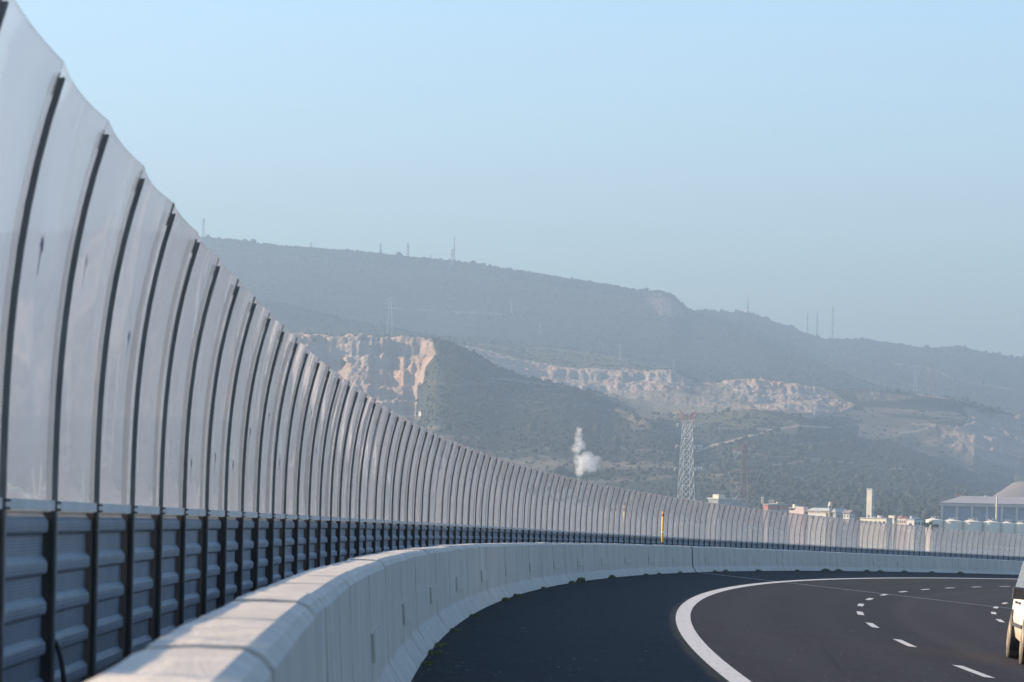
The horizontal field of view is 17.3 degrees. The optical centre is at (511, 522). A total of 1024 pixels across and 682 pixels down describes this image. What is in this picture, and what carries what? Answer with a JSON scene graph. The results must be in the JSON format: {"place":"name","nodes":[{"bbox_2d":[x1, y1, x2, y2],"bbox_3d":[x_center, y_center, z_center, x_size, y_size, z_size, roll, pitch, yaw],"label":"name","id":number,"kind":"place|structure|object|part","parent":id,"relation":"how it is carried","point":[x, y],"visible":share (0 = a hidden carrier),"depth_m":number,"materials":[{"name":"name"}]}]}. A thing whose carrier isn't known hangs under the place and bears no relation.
{"place":"outdoors","nodes":[
{"label":"outdoors","id":0,"kind":"place"},
{"bbox_2d":[0,230,1023,550],"bbox_3d":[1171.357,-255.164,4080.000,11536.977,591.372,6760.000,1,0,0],"label":"hills terrain","id":1,"kind":"structure","parent":0,"point":[386,372],"depth_m":3498.33,"materials":[{"name":"plant"}]},
{"bbox_2d":[385,297,392,334],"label":"power pylon","id":2,"kind":"object","parent":1,"relation":"on","point":[390,305],"visible":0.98,"depth_m":3889.46,"materials":[{"name":"metal"}]},
{"bbox_2d":[509,298,513,314],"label":"power pylon","id":3,"kind":"object","parent":1,"relation":"on","point":[511,301],"visible":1,"depth_m":4779.33,"materials":[{"name":"metal"}]},
{"bbox_2d":[0,228,1023,523],"bbox_3d":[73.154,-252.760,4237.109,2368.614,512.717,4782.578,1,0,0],"label":"scrub woods","id":4,"kind":"object","parent":1,"relation":"on","point":[902,496],"visible":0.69,"depth_m":3003.02,"materials":[{"name":"green plant"}]},
{"bbox_2d":[674,410,701,526],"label":"lattice tower","id":5,"kind":"structure","parent":1,"relation":"on","point":[689,449],"depth_m":1799.20,"materials":[{"name":"grey metal"}]},
{"bbox_2d":[707,494,747,540],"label":"factory","id":6,"kind":"structure","parent":1,"relation":"on","point":[719,499],"depth_m":1704.54,"materials":[{"name":"metal"}]},
{"bbox_2d":[728,439,759,540],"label":"power pylon","id":7,"kind":"object","parent":1,"relation":"on","point":[742,472],"visible":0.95,"depth_m":1699.52,"materials":[{"name":"metal"}]},
{"bbox_2d":[758,504,763,541],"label":"cypress tree","id":8,"kind":"object","parent":1,"relation":"on","point":[760,528],"visible":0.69,"depth_m":1559.61,"materials":[{"name":"green plant"}]},
{"bbox_2d":[761,497,763,541],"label":"vent pipe","id":9,"kind":"object","parent":1,"relation":"on","point":[762,500],"visible":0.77,"depth_m":1624.51,"materials":[{"name":"grey metal"}]},
{"bbox_2d":[762,502,791,543],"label":"shed","id":10,"kind":"structure","parent":1,"relation":"on","point":[785,509],"depth_m":1604.82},
{"bbox_2d":[776,506,779,542],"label":"cypress tree","id":11,"kind":"object","parent":1,"relation":"on","point":[778,532],"visible":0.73,"depth_m":1559.88,"materials":[{"name":"green plant"}]},
{"bbox_2d":[788,507,807,544],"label":"house","id":12,"kind":"structure","parent":1,"relation":"on","point":[800,511],"depth_m":1542.04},
{"bbox_2d":[816,311,818,336],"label":"radio mast","id":13,"kind":"object","parent":1,"relation":"on","point":[817,325],"visible":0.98,"depth_m":6539.36,"materials":[{"name":"metal"}]},
{"bbox_2d":[807,507,828,545],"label":"garage","id":14,"kind":"structure","parent":1,"relation":"on","point":[811,540],"depth_m":1502.96,"materials":[{"name":"concrete"}]},
{"bbox_2d":[807,508,832,546],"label":"house","id":15,"kind":"structure","parent":1,"relation":"on","point":[830,519],"depth_m":1531.31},
{"bbox_2d":[831,307,833,338],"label":"radio mast","id":16,"kind":"object","parent":1,"relation":"on","point":[833,322],"visible":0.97,"depth_m":6540.32,"materials":[{"name":"metal"}]},
{"bbox_2d":[832,508,845,545],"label":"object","id":17,"kind":"structure","parent":1,"relation":"on","point":[837,515],"depth_m":1511.29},
{"bbox_2d":[842,510,855,546],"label":"cottage","id":18,"kind":"structure","parent":1,"relation":"on","point":[848,515],"depth_m":1501.26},
{"bbox_2d":[856,511,861,518],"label":"tree","id":19,"kind":"object","parent":1,"relation":"on","point":[859,514],"visible":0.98,"depth_m":1599.75,"materials":[{"name":"green plant"}]},
{"bbox_2d":[866,488,874,517],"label":"tower","id":20,"kind":"structure","parent":1,"relation":"on","point":[870,507],"depth_m":1560.57,"materials":[{"name":"concrete"}]},
{"bbox_2d":[859,512,893,549],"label":"warehouse","id":21,"kind":"structure","parent":1,"relation":"on","point":[883,522],"depth_m":1443.47,"materials":[{"name":"concrete"}]},
{"bbox_2d":[876,508,886,516],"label":"tree","id":22,"kind":"object","parent":1,"relation":"on","point":[880,512],"visible":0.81,"depth_m":1559.84,"materials":[{"name":"green plant"}]},
{"bbox_2d":[888,515,895,548],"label":"kiosk","id":23,"kind":"object","parent":1,"relation":"on","point":[893,525],"visible":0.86,"depth_m":1450.45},
{"bbox_2d":[896,514,906,549],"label":"office","id":24,"kind":"structure","parent":1,"relation":"on","point":[901,543],"depth_m":1401.49,"materials":[{"name":"concrete"}]},
{"bbox_2d":[906,516,924,551],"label":"storehouse","id":25,"kind":"structure","parent":1,"relation":"on","point":[914,521],"depth_m":1381.90,"materials":[{"name":"concrete"}]},
{"bbox_2d":[912,369,918,391],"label":"power pylon","id":26,"kind":"object","parent":1,"relation":"on","point":[915,370],"visible":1,"depth_m":4719.55,"materials":[{"name":"metal"}]},
{"bbox_2d":[922,521,930,550],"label":"tree","id":27,"kind":"object","parent":1,"relation":"on","point":[926,525],"visible":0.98,"depth_m":1248.97,"materials":[{"name":"green plant"}]},
{"bbox_2d":[930,521,938,550],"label":"tree","id":28,"kind":"object","parent":1,"relation":"on","point":[934,527],"visible":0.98,"depth_m":1249.85,"materials":[{"name":"green plant"}]},
{"bbox_2d":[925,516,943,551],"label":"storage silo","id":29,"kind":"object","parent":1,"relation":"on","point":[938,542],"visible":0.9,"depth_m":1297.17,"materials":[{"name":"paint"}]},
{"bbox_2d":[943,517,963,553],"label":"storage silo","id":30,"kind":"object","parent":1,"relation":"on","point":[951,525],"visible":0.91,"depth_m":1296.62,"materials":[{"name":"paint"}]},
{"bbox_2d":[962,518,982,554],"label":"storage silo","id":31,"kind":"object","parent":1,"relation":"on","point":[973,525],"visible":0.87,"depth_m":1296.59,"materials":[{"name":"paint"}]},
{"bbox_2d":[939,496,1023,522],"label":"industrial hall","id":32,"kind":"structure","parent":1,"relation":"on","point":[982,508],"depth_m":1498.33,"materials":[{"name":"metal"}]},
{"bbox_2d":[945,509,950,519],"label":"window","id":33,"kind":"structure","parent":32,"relation":"in","point":[947,511],"depth_m":1499.96,"materials":[{"name":"blue glass"}]},
{"bbox_2d":[960,509,965,520],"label":"window","id":34,"kind":"structure","parent":32,"relation":"in","point":[962,512],"depth_m":1499.23,"materials":[{"name":"blue glass"}]},
{"bbox_2d":[975,510,980,519],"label":"window","id":35,"kind":"structure","parent":32,"relation":"in","point":[977,512],"depth_m":1498.13,"materials":[{"name":"blue glass"}]},
{"bbox_2d":[990,510,995,519],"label":"window","id":36,"kind":"structure","parent":32,"relation":"in","point":[992,512],"depth_m":1497.40,"materials":[{"name":"blue glass"}]},
{"bbox_2d":[1004,510,1010,520],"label":"window","id":37,"kind":"structure","parent":32,"relation":"in","point":[1007,513],"depth_m":1496.30,"materials":[{"name":"blue glass"}]},
{"bbox_2d":[1020,511,1023,521],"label":"window","id":38,"kind":"structure","parent":32,"relation":"in","point":[1021,512],"depth_m":1495.57,"materials":[{"name":"blue glass"}]},
{"bbox_2d":[982,519,1001,554],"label":"storage silo","id":39,"kind":"object","parent":1,"relation":"on","point":[993,527],"visible":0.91,"depth_m":1296.94,"materials":[{"name":"paint"}]},
{"bbox_2d":[995,496,997,519],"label":"slim chimney","id":40,"kind":"object","parent":1,"relation":"on","point":[996,504],"visible":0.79,"depth_m":1349.74,"materials":[{"name":"concrete"}]},
{"bbox_2d":[1000,520,1015,555],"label":"storage silo","id":41,"kind":"object","parent":1,"relation":"on","point":[1008,527],"visible":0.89,"depth_m":1297.49,"materials":[{"name":"paint"}]},
{"bbox_2d":[993,481,1023,496],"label":"domed store","id":42,"kind":"structure","parent":1,"relation":"on","point":[1015,489],"depth_m":1713.60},
{"bbox_2d":[1014,520,1023,556],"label":"storage silo","id":43,"kind":"object","parent":1,"relation":"on","point":[1019,530],"visible":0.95,"depth_m":1297.31,"materials":[{"name":"paint"}]},
{"bbox_2d":[0,0,1023,356],"label":"sky","id":44,"kind":"structure","parent":0,"point":[863,160],"materials":[{"name":"blue"}]},
{"bbox_2d":[411,571,1018,681],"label":"shoulder road","id":45,"kind":"structure","parent":0,"point":[622,629],"depth_m":40.90,"materials":[{"name":"black asphalt"}]},
{"bbox_2d":[87,592,326,681],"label":"concrete barrier","id":46,"kind":"object","parent":45,"relation":"on","point":[265,637],"visible":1,"depth_m":7.60,"materials":[{"name":"grey concrete"}]},
{"bbox_2d":[421,660,437,666],"bbox_3d":[-0.677,1.159,27.874,0.148,0.040,1.200,1,0,0],"label":"weed tuft","id":47,"kind":"object","parent":45,"relation":"on","point":[426,663],"visible":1,"depth_m":27.73,"materials":[{"name":"green plant"}]},
{"bbox_2d":[428,649,443,655],"bbox_3d":[-0.680,1.159,30.142,0.141,0.048,1.366,1,0,0],"label":"weed tuft","id":48,"kind":"object","parent":45,"relation":"on","point":[432,652],"visible":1,"depth_m":30.07,"materials":[{"name":"green plant"}]},
{"bbox_2d":[434,642,449,647],"bbox_3d":[-0.668,1.165,32.358,0.147,0.045,1.173,1,0,0],"label":"weed tuft","id":49,"kind":"object","parent":45,"relation":"on","point":[440,644],"visible":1,"depth_m":32.12,"materials":[{"name":"green plant"}]},
{"bbox_2d":[254,542,694,681],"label":"concrete barrier","id":50,"kind":"object","parent":45,"relation":"on","point":[393,615],"visible":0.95,"depth_m":32.19,"materials":[{"name":"grey concrete"}]},
{"bbox_2d":[576,577,586,582],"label":"weed tuft","id":51,"kind":"object","parent":45,"relation":"on","point":[580,579],"visible":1,"depth_m":78.37,"materials":[{"name":"green plant"}]},
{"bbox_2d":[691,546,1022,574],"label":"concrete barrier","id":52,"kind":"object","parent":45,"relation":"on","point":[711,559],"visible":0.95,"depth_m":159.27,"materials":[{"name":"grey concrete"}]},
{"bbox_2d":[690,578,1023,681],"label":"road","id":53,"kind":"structure","parent":0,"point":[798,631],"depth_m":60.82,"materials":[{"name":"grey asphalt"}]},
{"bbox_2d":[676,578,1000,681],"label":"edge line marking","id":54,"kind":"object","parent":53,"relation":"on","point":[705,652],"visible":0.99,"depth_m":46.04,"materials":[{"name":"paint"}]},
{"bbox_2d":[786,582,1011,608],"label":"expansion joint road","id":55,"kind":"structure","parent":53,"relation":"on","point":[898,595],"depth_m":115.30,"materials":[{"name":"metal"}]},
{"bbox_2d":[857,586,1007,677],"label":"lane dashes marking","id":56,"kind":"object","parent":53,"relation":"on","point":[908,644],"visible":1,"depth_m":55.95,"materials":[{"name":"paint"}]},
{"bbox_2d":[991,602,1006,621],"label":"lane dashes marking","id":57,"kind":"object","parent":53,"relation":"on","point":[999,620],"visible":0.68,"depth_m":101.97,"materials":[{"name":"paint"}]},
{"bbox_2d":[1006,561,1023,663],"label":"white car","id":58,"kind":"object","parent":53,"relation":"on","point":[1015,642],"visible":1,"depth_m":52.81,"materials":[{"name":"paint"}]},
{"bbox_3d":[8.103,0.841,53.660,0.167,0.552,0.766,1,0,5],"label":"window","id":59,"kind":"part","parent":58,"relation":"part of","materials":[{"name":"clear glass"}]},
{"bbox_3d":[8.023,0.827,52.736,0.171,0.598,0.812,1,0,5],"label":"window","id":60,"kind":"part","parent":58,"relation":"part of","materials":[{"name":"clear glass"}]},
{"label":"bridge deck","id":61,"kind":"structure","parent":0,"visible":0},
{"bbox_2d":[0,0,670,681],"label":"noise barrier","id":62,"kind":"object","parent":61,"relation":"on","point":[252,416],"visible":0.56,"depth_m":17.12,"materials":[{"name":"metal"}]},
{"bbox_2d":[55,639,65,681],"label":"cable hose","id":63,"kind":"object","parent":62,"relation":"attached to","point":[61,661],"visible":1,"depth_m":12.33,"materials":[{"name":"black rubber"}]},
{"bbox_2d":[661,511,663,544],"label":"marker post","id":64,"kind":"object","parent":61,"relation":"on","point":[662,533],"visible":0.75,"depth_m":110.30,"materials":[{"name":"yellow paint"}]},
{"bbox_2d":[666,497,1023,560],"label":"noise barrier","id":65,"kind":"object","parent":61,"relation":"on","point":[680,539],"visible":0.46,"depth_m":145.42,"materials":[{"name":"metal"}]}
]}

